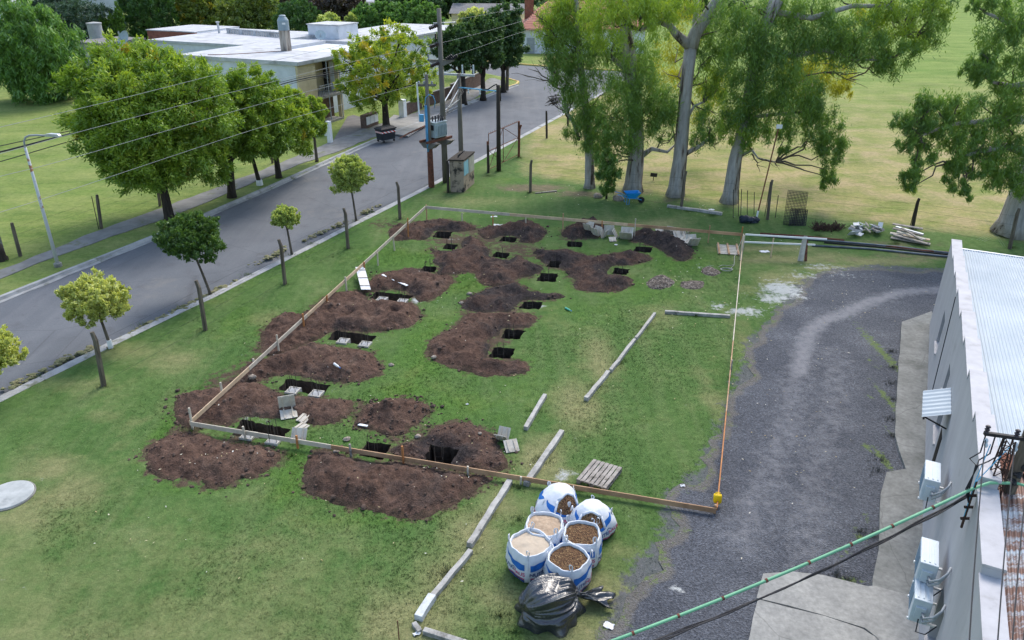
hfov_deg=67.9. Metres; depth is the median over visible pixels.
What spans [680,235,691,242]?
plywood form
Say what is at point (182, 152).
overhead line
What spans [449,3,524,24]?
distant house
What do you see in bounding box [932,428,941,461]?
doorway
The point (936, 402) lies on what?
awning
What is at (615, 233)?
plywood form
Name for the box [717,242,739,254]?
slatted panel
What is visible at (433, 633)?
edging beam
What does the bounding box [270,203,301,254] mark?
clipped tree
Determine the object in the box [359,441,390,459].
foundation pit
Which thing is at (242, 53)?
roof pipe
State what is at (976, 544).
overhead line
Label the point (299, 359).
earth mound
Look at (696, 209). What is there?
edging beam
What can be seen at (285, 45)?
flat roofed house
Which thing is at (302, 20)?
tree
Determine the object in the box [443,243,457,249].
foundation pit
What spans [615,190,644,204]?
wheelbarrow
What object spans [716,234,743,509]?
batter board
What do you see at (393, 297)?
foundation pit
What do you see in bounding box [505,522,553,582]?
bulk bag
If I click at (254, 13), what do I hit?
garden tree
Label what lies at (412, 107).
garden wall
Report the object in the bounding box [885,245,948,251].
pipe
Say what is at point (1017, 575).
overhead line
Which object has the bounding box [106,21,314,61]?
flat roofed house
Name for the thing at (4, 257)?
trunk
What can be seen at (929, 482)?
air conditioner
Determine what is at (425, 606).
edging beam
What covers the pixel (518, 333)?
foundation pit
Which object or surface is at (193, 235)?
clipped tree
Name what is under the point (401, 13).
garden tree
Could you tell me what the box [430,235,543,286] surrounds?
earth mound
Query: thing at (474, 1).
garden tree
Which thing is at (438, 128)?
transformer
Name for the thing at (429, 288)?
earth mound
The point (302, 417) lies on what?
plywood form
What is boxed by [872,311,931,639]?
walkway
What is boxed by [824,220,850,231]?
dead plant
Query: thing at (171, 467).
earth mound
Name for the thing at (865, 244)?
pipe
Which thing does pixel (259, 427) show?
foundation pit
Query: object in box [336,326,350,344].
concrete pedestal
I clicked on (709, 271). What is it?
gravel heap
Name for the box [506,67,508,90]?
timber post
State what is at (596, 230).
plywood form
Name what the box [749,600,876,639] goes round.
pavement
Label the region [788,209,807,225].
panel
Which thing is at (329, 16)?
garden tree
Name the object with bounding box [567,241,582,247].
foundation pit
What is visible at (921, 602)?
air conditioner
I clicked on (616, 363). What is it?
edging beam
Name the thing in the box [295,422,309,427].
plywood form
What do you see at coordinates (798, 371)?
gravel drive
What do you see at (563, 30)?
gum tree
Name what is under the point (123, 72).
street tree
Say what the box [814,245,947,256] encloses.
pipe
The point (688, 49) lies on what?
gum tree
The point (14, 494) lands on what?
manhole cover
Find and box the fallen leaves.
[94,181,934,582]
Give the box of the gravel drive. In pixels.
[597,268,943,639]
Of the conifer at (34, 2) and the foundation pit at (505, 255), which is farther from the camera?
the conifer at (34, 2)
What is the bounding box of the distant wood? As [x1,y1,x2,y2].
[128,0,767,17]
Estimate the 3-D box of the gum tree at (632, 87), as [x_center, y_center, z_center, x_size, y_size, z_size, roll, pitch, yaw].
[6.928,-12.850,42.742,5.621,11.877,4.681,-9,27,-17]
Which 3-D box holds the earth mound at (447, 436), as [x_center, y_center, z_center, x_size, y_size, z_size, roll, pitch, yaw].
[-1.811,3.540,22.012,3.413,0.265,2.565,0,26,0]
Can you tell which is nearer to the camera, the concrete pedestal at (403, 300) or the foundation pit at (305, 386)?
the foundation pit at (305, 386)
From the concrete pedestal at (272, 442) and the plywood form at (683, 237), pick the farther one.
the plywood form at (683, 237)
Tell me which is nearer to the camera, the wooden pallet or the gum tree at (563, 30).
the wooden pallet
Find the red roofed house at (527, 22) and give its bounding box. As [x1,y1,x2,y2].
[522,0,644,53]
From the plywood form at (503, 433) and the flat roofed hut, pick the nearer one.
the plywood form at (503, 433)
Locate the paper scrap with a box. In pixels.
[603,621,614,629]
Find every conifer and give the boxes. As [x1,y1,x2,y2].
[21,0,79,15]
[34,0,127,39]
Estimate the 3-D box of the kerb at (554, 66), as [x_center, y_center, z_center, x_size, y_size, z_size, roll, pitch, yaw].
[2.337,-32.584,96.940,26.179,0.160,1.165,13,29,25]
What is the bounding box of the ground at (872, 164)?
[0,0,1023,639]
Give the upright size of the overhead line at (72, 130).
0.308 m
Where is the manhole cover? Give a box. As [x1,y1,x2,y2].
[0,480,35,511]
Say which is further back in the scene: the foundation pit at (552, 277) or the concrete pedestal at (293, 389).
the foundation pit at (552, 277)
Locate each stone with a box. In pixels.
[248,374,255,379]
[594,193,602,197]
[613,195,623,200]
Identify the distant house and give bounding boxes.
[54,0,125,39]
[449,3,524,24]
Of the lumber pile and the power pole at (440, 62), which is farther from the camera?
the power pole at (440, 62)
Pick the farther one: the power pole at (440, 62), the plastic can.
the power pole at (440, 62)
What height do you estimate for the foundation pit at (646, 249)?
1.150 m
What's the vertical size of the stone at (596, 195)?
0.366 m
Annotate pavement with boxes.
[0,78,500,278]
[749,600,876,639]
[756,571,918,639]
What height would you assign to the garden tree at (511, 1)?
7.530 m
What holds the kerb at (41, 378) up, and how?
on the road
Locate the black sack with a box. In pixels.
[514,573,615,637]
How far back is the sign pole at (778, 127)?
39.46 m
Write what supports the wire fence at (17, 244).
on the ground at (872, 164)
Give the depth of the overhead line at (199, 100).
28.00 m
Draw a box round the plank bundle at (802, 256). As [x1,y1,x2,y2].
[797,236,807,260]
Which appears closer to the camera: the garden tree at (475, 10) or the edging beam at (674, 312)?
the edging beam at (674, 312)
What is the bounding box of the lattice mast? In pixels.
[983,425,1023,497]
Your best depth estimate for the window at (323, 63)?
64.76 m
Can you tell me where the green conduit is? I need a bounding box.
[611,481,1023,639]
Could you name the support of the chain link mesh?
attached to the wire fence at (914, 216)
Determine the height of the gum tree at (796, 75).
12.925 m
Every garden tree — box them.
[172,0,228,25]
[211,0,278,29]
[278,0,326,16]
[309,0,365,21]
[316,11,341,21]
[344,11,360,26]
[350,0,394,28]
[374,0,431,8]
[384,0,421,24]
[408,0,446,24]
[408,0,458,18]
[443,0,501,18]
[456,6,485,73]
[493,0,524,3]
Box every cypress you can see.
[113,0,180,40]
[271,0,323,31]
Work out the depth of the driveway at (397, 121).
62.93 m
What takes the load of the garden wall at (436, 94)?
on the ground at (872, 164)
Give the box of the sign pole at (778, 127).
[756,125,782,216]
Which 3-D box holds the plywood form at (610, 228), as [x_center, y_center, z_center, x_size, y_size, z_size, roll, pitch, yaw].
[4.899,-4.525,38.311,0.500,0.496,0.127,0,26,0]
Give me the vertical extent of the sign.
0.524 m
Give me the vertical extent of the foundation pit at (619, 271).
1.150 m
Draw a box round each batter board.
[188,407,716,513]
[189,206,425,423]
[426,205,742,244]
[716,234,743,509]
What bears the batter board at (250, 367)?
on the ground at (872, 164)
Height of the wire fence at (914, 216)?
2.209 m
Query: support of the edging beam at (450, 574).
on the ground at (872, 164)
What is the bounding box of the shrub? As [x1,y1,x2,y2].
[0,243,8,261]
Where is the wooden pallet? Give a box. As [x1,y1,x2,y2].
[576,459,621,489]
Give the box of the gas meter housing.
[360,111,378,127]
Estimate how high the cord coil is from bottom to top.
0.692 m
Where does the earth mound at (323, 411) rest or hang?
on the ground at (872, 164)
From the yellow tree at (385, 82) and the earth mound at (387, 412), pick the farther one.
the yellow tree at (385, 82)
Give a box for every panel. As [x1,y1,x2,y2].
[355,267,370,289]
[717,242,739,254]
[783,190,807,224]
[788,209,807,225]
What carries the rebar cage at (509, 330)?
in the foundation pit at (518, 333)
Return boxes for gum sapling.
[593,151,623,198]
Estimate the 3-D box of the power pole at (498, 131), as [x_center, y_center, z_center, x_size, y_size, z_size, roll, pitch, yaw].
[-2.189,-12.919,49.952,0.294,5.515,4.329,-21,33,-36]
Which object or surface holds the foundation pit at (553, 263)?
in the ground at (872, 164)
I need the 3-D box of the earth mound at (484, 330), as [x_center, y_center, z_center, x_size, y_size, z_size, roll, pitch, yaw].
[-1.056,0.651,27.821,4.186,0.403,5.168,0,26,0]
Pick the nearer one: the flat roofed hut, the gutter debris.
the gutter debris
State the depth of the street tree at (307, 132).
47.59 m
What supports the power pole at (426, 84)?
on the ground at (872, 164)
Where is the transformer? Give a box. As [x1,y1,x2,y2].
[431,115,446,137]
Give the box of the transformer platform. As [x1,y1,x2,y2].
[419,135,453,148]
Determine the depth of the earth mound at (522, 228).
38.49 m
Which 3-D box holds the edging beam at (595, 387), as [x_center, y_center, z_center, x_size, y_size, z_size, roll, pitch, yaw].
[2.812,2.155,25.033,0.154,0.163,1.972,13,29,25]
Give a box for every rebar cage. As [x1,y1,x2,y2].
[434,444,443,462]
[508,322,513,338]
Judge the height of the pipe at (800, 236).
0.100 m
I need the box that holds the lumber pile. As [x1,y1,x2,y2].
[890,223,930,244]
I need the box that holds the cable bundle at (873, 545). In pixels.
[653,436,1009,639]
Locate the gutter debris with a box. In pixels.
[0,204,381,389]
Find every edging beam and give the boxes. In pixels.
[412,621,421,632]
[414,593,435,621]
[422,627,465,639]
[431,548,472,597]
[466,479,512,547]
[523,429,563,486]
[524,393,546,430]
[584,370,609,401]
[609,338,635,372]
[634,312,655,339]
[665,310,729,317]
[667,204,721,214]
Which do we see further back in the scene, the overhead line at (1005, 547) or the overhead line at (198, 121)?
the overhead line at (198, 121)
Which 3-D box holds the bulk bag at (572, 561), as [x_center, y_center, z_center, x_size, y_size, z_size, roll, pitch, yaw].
[1.254,5.546,17.061,1.013,0.946,1.014,21,33,37]
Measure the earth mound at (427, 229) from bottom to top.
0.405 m
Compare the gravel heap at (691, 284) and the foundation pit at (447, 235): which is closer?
the gravel heap at (691, 284)
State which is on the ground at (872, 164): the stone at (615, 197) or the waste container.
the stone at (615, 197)
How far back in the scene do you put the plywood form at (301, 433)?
22.15 m
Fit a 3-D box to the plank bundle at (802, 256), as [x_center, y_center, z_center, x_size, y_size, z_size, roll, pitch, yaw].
[13.460,-3.293,35.096,0.419,1.163,0.284,0,26,0]
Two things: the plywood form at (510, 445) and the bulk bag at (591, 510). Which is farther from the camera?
the plywood form at (510, 445)
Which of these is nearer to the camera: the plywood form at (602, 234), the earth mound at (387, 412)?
the earth mound at (387, 412)
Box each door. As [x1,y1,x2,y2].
[329,61,335,89]
[366,117,370,124]
[370,115,373,123]
[374,113,377,121]
[527,38,534,53]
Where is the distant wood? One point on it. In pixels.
(537, 3)
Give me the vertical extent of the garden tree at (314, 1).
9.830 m
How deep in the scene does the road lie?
39.31 m
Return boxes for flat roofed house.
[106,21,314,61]
[183,30,377,122]
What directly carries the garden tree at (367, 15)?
on the ground at (872, 164)
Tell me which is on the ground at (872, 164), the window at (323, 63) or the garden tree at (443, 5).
the garden tree at (443, 5)
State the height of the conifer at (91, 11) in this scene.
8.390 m
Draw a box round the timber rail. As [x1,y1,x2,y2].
[741,234,826,259]
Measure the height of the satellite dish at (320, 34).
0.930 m
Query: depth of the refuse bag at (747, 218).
40.07 m
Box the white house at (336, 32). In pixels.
[306,21,457,87]
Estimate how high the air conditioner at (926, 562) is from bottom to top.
0.800 m
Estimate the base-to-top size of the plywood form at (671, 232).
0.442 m
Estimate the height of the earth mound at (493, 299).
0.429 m
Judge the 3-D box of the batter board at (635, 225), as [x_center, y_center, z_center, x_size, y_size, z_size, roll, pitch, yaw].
[3.331,-4.857,38.594,16.170,1.105,0.169,6,26,11]
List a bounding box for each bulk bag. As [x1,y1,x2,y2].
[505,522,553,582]
[524,507,563,546]
[534,481,577,526]
[543,536,592,591]
[562,515,602,568]
[568,495,616,540]
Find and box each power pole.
[416,74,435,187]
[427,8,457,182]
[431,65,474,150]
[461,84,500,170]
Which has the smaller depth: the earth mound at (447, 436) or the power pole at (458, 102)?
the earth mound at (447, 436)
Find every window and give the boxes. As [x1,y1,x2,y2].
[322,61,330,89]
[932,425,934,445]
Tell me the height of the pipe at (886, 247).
0.070 m
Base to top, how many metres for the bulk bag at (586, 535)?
0.930 m
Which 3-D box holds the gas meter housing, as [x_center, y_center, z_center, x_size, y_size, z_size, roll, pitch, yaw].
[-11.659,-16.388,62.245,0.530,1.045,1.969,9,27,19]
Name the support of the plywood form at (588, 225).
on the earth mound at (572, 231)
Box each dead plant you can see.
[808,219,831,231]
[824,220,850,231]
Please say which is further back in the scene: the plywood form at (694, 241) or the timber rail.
the plywood form at (694, 241)
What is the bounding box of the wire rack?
[960,481,977,527]
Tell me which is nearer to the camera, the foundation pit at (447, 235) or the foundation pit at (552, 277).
the foundation pit at (552, 277)
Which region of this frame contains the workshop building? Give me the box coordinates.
[919,239,1023,639]
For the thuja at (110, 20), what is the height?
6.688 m
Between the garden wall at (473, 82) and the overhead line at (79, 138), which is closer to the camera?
the overhead line at (79, 138)
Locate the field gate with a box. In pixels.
[487,121,519,168]
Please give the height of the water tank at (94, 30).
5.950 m
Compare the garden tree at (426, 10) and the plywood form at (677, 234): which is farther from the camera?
the garden tree at (426, 10)
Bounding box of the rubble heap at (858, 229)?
[848,221,883,235]
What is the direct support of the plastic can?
hanging from the batter board at (731, 364)
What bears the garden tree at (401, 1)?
on the ground at (872, 164)
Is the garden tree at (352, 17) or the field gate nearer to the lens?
the field gate
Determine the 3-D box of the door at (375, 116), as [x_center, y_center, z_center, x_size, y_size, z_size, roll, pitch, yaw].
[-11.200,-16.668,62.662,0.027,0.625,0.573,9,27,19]
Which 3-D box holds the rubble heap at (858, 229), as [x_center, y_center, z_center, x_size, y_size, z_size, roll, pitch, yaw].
[17.939,-4.600,38.585,2.179,0.420,1.399,0,26,0]
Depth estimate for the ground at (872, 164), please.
25.54 m
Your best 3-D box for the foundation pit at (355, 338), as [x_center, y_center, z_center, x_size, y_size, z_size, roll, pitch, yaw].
[-5.962,1.333,28.564,1.747,1.500,0.864,7,27,13]
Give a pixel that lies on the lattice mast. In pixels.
(1018, 469)
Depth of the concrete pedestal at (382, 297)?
31.27 m
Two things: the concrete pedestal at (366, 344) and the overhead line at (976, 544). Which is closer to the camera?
the overhead line at (976, 544)
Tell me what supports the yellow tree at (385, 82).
on the driveway at (397, 121)
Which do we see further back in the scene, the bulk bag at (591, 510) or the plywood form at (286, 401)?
the plywood form at (286, 401)
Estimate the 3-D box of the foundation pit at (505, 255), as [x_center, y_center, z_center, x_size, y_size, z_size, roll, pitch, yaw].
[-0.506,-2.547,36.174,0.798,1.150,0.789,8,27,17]
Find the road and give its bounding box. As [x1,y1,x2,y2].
[0,64,622,394]
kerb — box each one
[0,84,518,302]
[0,90,607,401]
[487,61,613,69]
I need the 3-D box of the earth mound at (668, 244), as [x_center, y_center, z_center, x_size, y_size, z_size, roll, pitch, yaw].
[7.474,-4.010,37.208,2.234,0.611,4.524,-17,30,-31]
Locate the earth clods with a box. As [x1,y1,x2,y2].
[128,218,699,523]
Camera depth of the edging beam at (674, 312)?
29.91 m
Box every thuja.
[98,13,109,34]
[107,11,117,36]
[113,0,125,32]
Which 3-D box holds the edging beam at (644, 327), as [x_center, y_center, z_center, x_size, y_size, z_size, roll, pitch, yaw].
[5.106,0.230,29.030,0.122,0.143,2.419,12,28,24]
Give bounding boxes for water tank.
[86,22,103,38]
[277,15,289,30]
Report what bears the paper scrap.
on the ground at (872, 164)
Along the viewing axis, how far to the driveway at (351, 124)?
62.29 m
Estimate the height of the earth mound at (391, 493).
0.470 m
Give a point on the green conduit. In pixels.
(766, 580)
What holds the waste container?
on the road
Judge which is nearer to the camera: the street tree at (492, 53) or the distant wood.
the street tree at (492, 53)
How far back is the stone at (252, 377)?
25.28 m
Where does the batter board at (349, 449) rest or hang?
on the ground at (872, 164)
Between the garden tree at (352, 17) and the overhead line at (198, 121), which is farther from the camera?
the garden tree at (352, 17)
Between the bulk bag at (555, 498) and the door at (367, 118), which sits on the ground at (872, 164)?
the bulk bag at (555, 498)
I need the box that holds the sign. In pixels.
[650,173,656,180]
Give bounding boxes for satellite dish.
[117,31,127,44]
[315,30,325,39]
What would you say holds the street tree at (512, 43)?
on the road
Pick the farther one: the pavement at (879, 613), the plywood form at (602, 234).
the plywood form at (602, 234)
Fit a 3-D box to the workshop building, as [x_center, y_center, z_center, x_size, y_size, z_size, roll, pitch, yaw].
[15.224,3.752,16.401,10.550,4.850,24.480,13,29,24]
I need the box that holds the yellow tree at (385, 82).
[330,17,437,125]
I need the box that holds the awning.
[922,388,951,428]
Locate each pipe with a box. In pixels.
[208,51,279,54]
[760,233,843,240]
[775,237,948,253]
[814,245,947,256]
[824,242,947,254]
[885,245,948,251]
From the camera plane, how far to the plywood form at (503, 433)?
22.32 m
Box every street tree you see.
[45,28,245,220]
[215,61,301,198]
[252,96,310,185]
[273,83,323,178]
[308,94,330,161]
[427,22,482,104]
[461,10,506,100]
[486,1,531,92]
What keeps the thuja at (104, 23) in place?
on the ground at (872, 164)
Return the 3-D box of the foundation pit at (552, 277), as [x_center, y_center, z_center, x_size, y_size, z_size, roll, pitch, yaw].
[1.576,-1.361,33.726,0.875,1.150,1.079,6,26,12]
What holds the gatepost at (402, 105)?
on the driveway at (397, 121)
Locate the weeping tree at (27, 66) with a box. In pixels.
[0,0,90,105]
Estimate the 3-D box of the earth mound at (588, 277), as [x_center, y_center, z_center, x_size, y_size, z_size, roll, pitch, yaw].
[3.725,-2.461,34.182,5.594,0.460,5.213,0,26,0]
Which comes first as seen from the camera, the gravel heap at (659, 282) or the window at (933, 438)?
the window at (933, 438)
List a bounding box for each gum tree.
[512,0,623,188]
[572,0,741,197]
[587,0,684,192]
[703,0,960,204]
[886,0,1023,239]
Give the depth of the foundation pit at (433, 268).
34.68 m
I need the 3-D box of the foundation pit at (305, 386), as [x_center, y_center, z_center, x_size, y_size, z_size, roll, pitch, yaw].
[-6.842,2.876,25.377,1.696,1.500,0.800,6,26,12]
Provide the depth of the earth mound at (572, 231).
38.30 m
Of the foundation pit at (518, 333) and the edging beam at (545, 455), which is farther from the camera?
the foundation pit at (518, 333)
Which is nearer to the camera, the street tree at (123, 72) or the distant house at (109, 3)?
the street tree at (123, 72)
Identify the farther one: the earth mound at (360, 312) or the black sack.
the earth mound at (360, 312)
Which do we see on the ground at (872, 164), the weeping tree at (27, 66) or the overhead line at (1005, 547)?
the weeping tree at (27, 66)
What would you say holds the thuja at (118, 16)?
on the ground at (872, 164)
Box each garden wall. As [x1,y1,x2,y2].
[406,96,421,114]
[422,86,450,106]
[450,72,480,96]
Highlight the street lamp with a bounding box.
[23,133,62,267]
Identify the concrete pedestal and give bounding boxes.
[239,413,258,440]
[264,419,280,445]
[284,370,301,394]
[308,373,324,397]
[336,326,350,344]
[358,327,372,347]
[376,284,388,299]
[397,285,408,302]
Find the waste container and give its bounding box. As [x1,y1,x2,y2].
[374,125,396,142]
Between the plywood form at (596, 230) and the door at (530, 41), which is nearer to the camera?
the plywood form at (596, 230)
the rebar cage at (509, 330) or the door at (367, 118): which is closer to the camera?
the rebar cage at (509, 330)
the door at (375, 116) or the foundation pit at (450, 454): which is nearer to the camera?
the foundation pit at (450, 454)
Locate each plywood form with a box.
[277,394,297,419]
[291,427,307,439]
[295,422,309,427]
[296,413,308,422]
[494,426,510,439]
[503,438,519,452]
[583,221,594,230]
[591,225,601,235]
[600,229,608,237]
[604,225,613,234]
[609,237,615,241]
[612,228,623,238]
[619,227,633,239]
[663,226,675,234]
[673,231,684,237]
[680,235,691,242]
[685,234,700,245]
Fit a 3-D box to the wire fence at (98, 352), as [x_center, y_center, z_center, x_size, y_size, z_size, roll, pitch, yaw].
[-8.626,-3.605,34.749,0.311,2.114,24.602,11,28,21]
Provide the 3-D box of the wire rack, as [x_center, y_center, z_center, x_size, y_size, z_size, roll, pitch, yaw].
[7.916,3.194,13.137,0.160,1.000,0.055,0,26,0]
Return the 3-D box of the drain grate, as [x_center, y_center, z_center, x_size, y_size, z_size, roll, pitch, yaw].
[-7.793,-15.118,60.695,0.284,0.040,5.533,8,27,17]
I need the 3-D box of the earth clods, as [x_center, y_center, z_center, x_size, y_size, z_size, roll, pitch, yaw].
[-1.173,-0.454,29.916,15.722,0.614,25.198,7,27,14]
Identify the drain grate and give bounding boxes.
[400,125,424,137]
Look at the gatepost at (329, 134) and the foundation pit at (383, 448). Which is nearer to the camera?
the foundation pit at (383, 448)
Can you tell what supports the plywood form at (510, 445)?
on the ground at (872, 164)
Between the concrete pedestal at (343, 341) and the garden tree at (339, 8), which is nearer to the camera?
the concrete pedestal at (343, 341)
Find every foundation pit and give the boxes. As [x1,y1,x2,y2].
[232,419,290,438]
[278,379,330,393]
[327,331,375,343]
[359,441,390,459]
[370,292,412,300]
[421,266,436,271]
[425,444,458,463]
[433,231,451,238]
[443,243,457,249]
[489,347,514,358]
[493,252,509,258]
[499,236,516,241]
[501,329,524,338]
[519,301,541,309]
[536,273,557,281]
[547,261,560,267]
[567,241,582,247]
[611,268,629,274]
[634,247,651,252]
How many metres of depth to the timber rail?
35.18 m
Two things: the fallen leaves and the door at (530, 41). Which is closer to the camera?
the fallen leaves
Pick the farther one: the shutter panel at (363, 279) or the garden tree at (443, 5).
the garden tree at (443, 5)
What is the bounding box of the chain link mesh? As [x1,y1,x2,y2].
[982,220,1002,245]
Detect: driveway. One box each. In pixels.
[334,115,364,139]
[381,115,424,136]
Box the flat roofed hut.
[78,36,145,79]
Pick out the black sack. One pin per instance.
(551, 603)
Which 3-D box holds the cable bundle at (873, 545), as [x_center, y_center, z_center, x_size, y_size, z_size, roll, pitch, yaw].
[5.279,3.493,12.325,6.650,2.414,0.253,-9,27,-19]
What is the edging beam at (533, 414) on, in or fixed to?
on the ground at (872, 164)
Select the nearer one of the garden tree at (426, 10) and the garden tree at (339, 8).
the garden tree at (426, 10)
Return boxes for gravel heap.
[646,275,674,289]
[680,280,703,288]
[701,267,720,275]
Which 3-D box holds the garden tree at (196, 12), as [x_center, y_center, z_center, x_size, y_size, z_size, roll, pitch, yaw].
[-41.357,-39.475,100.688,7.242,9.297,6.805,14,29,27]
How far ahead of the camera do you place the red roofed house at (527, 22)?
106.66 m
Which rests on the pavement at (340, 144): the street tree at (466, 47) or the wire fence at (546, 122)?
the street tree at (466, 47)
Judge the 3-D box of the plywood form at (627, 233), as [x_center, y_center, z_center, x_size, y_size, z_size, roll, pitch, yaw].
[5.688,-4.263,37.812,0.620,0.489,0.878,7,27,13]
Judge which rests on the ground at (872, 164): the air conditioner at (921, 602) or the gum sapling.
the gum sapling
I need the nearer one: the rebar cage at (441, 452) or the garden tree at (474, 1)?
the rebar cage at (441, 452)
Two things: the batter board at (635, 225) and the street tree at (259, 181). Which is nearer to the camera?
the batter board at (635, 225)
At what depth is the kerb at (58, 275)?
37.86 m
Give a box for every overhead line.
[0,44,432,153]
[0,62,435,176]
[0,63,378,152]
[0,65,363,145]
[0,65,378,161]
[2,26,433,126]
[2,82,423,211]
[969,440,985,639]
[997,446,1014,639]
[1012,504,1023,639]
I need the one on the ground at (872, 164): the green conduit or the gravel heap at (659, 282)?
the gravel heap at (659, 282)
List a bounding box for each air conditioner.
[906,575,945,634]
[912,537,951,596]
[917,460,951,508]
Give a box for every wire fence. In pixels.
[10,157,273,256]
[90,160,449,386]
[487,145,1020,248]
[518,104,568,156]
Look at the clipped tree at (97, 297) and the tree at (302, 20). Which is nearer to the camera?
the clipped tree at (97, 297)
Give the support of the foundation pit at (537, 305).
in the ground at (872, 164)
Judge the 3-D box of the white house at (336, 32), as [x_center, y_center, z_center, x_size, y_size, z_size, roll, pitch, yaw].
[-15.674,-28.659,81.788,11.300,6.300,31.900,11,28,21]
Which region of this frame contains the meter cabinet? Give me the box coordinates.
[448,150,474,191]
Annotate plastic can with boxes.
[713,492,721,504]
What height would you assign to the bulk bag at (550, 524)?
0.946 m
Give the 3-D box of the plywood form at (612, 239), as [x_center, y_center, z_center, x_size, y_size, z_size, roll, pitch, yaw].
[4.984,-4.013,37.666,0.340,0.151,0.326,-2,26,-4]
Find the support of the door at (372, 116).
in the gas meter housing
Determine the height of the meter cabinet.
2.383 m
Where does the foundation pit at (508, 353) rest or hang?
in the ground at (872, 164)
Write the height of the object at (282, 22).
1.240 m
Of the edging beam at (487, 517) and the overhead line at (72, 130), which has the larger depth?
the overhead line at (72, 130)
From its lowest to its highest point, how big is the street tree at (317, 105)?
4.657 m
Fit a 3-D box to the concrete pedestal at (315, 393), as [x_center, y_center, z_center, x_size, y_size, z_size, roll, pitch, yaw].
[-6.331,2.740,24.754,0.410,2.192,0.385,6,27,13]
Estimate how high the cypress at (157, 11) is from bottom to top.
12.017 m
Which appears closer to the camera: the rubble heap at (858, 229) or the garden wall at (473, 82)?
the rubble heap at (858, 229)
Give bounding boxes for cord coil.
[719,235,743,270]
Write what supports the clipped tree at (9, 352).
on the ground at (872, 164)
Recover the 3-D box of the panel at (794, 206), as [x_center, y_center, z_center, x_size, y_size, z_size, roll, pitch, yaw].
[14.835,-5.873,39.739,1.136,1.761,0.382,2,26,3]
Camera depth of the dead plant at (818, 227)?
39.22 m
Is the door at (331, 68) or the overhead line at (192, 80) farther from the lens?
the door at (331, 68)
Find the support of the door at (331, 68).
in the flat roofed house at (285, 45)
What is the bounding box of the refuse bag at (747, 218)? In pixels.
[739,215,759,223]
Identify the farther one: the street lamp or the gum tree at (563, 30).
the gum tree at (563, 30)
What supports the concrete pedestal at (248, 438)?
in the foundation pit at (259, 427)
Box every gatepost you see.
[325,121,332,142]
[398,99,406,116]
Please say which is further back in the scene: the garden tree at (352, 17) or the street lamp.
the garden tree at (352, 17)
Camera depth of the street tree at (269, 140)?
41.73 m
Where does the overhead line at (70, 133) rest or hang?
attached to the power pole at (440, 62)
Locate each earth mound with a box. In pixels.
[145,431,280,488]
[173,379,353,429]
[241,342,382,382]
[260,291,420,355]
[301,450,492,519]
[353,398,429,435]
[364,267,453,301]
[388,218,475,240]
[390,422,507,471]
[426,312,536,376]
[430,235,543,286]
[461,283,564,312]
[478,219,547,242]
[533,248,650,292]
[561,216,603,239]
[631,228,693,260]
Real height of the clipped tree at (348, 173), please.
3.706 m
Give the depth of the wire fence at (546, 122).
57.48 m
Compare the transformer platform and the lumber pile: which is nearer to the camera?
the lumber pile
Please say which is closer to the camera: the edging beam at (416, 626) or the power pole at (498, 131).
the edging beam at (416, 626)
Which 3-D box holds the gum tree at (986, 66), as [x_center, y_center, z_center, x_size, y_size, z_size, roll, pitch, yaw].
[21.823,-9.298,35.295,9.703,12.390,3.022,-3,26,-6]
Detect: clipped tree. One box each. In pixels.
[0,324,28,374]
[54,266,132,348]
[151,209,227,294]
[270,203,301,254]
[327,153,374,221]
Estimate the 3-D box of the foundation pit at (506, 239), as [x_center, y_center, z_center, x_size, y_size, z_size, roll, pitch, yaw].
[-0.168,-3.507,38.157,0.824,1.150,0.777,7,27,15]
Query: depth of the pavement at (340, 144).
44.43 m

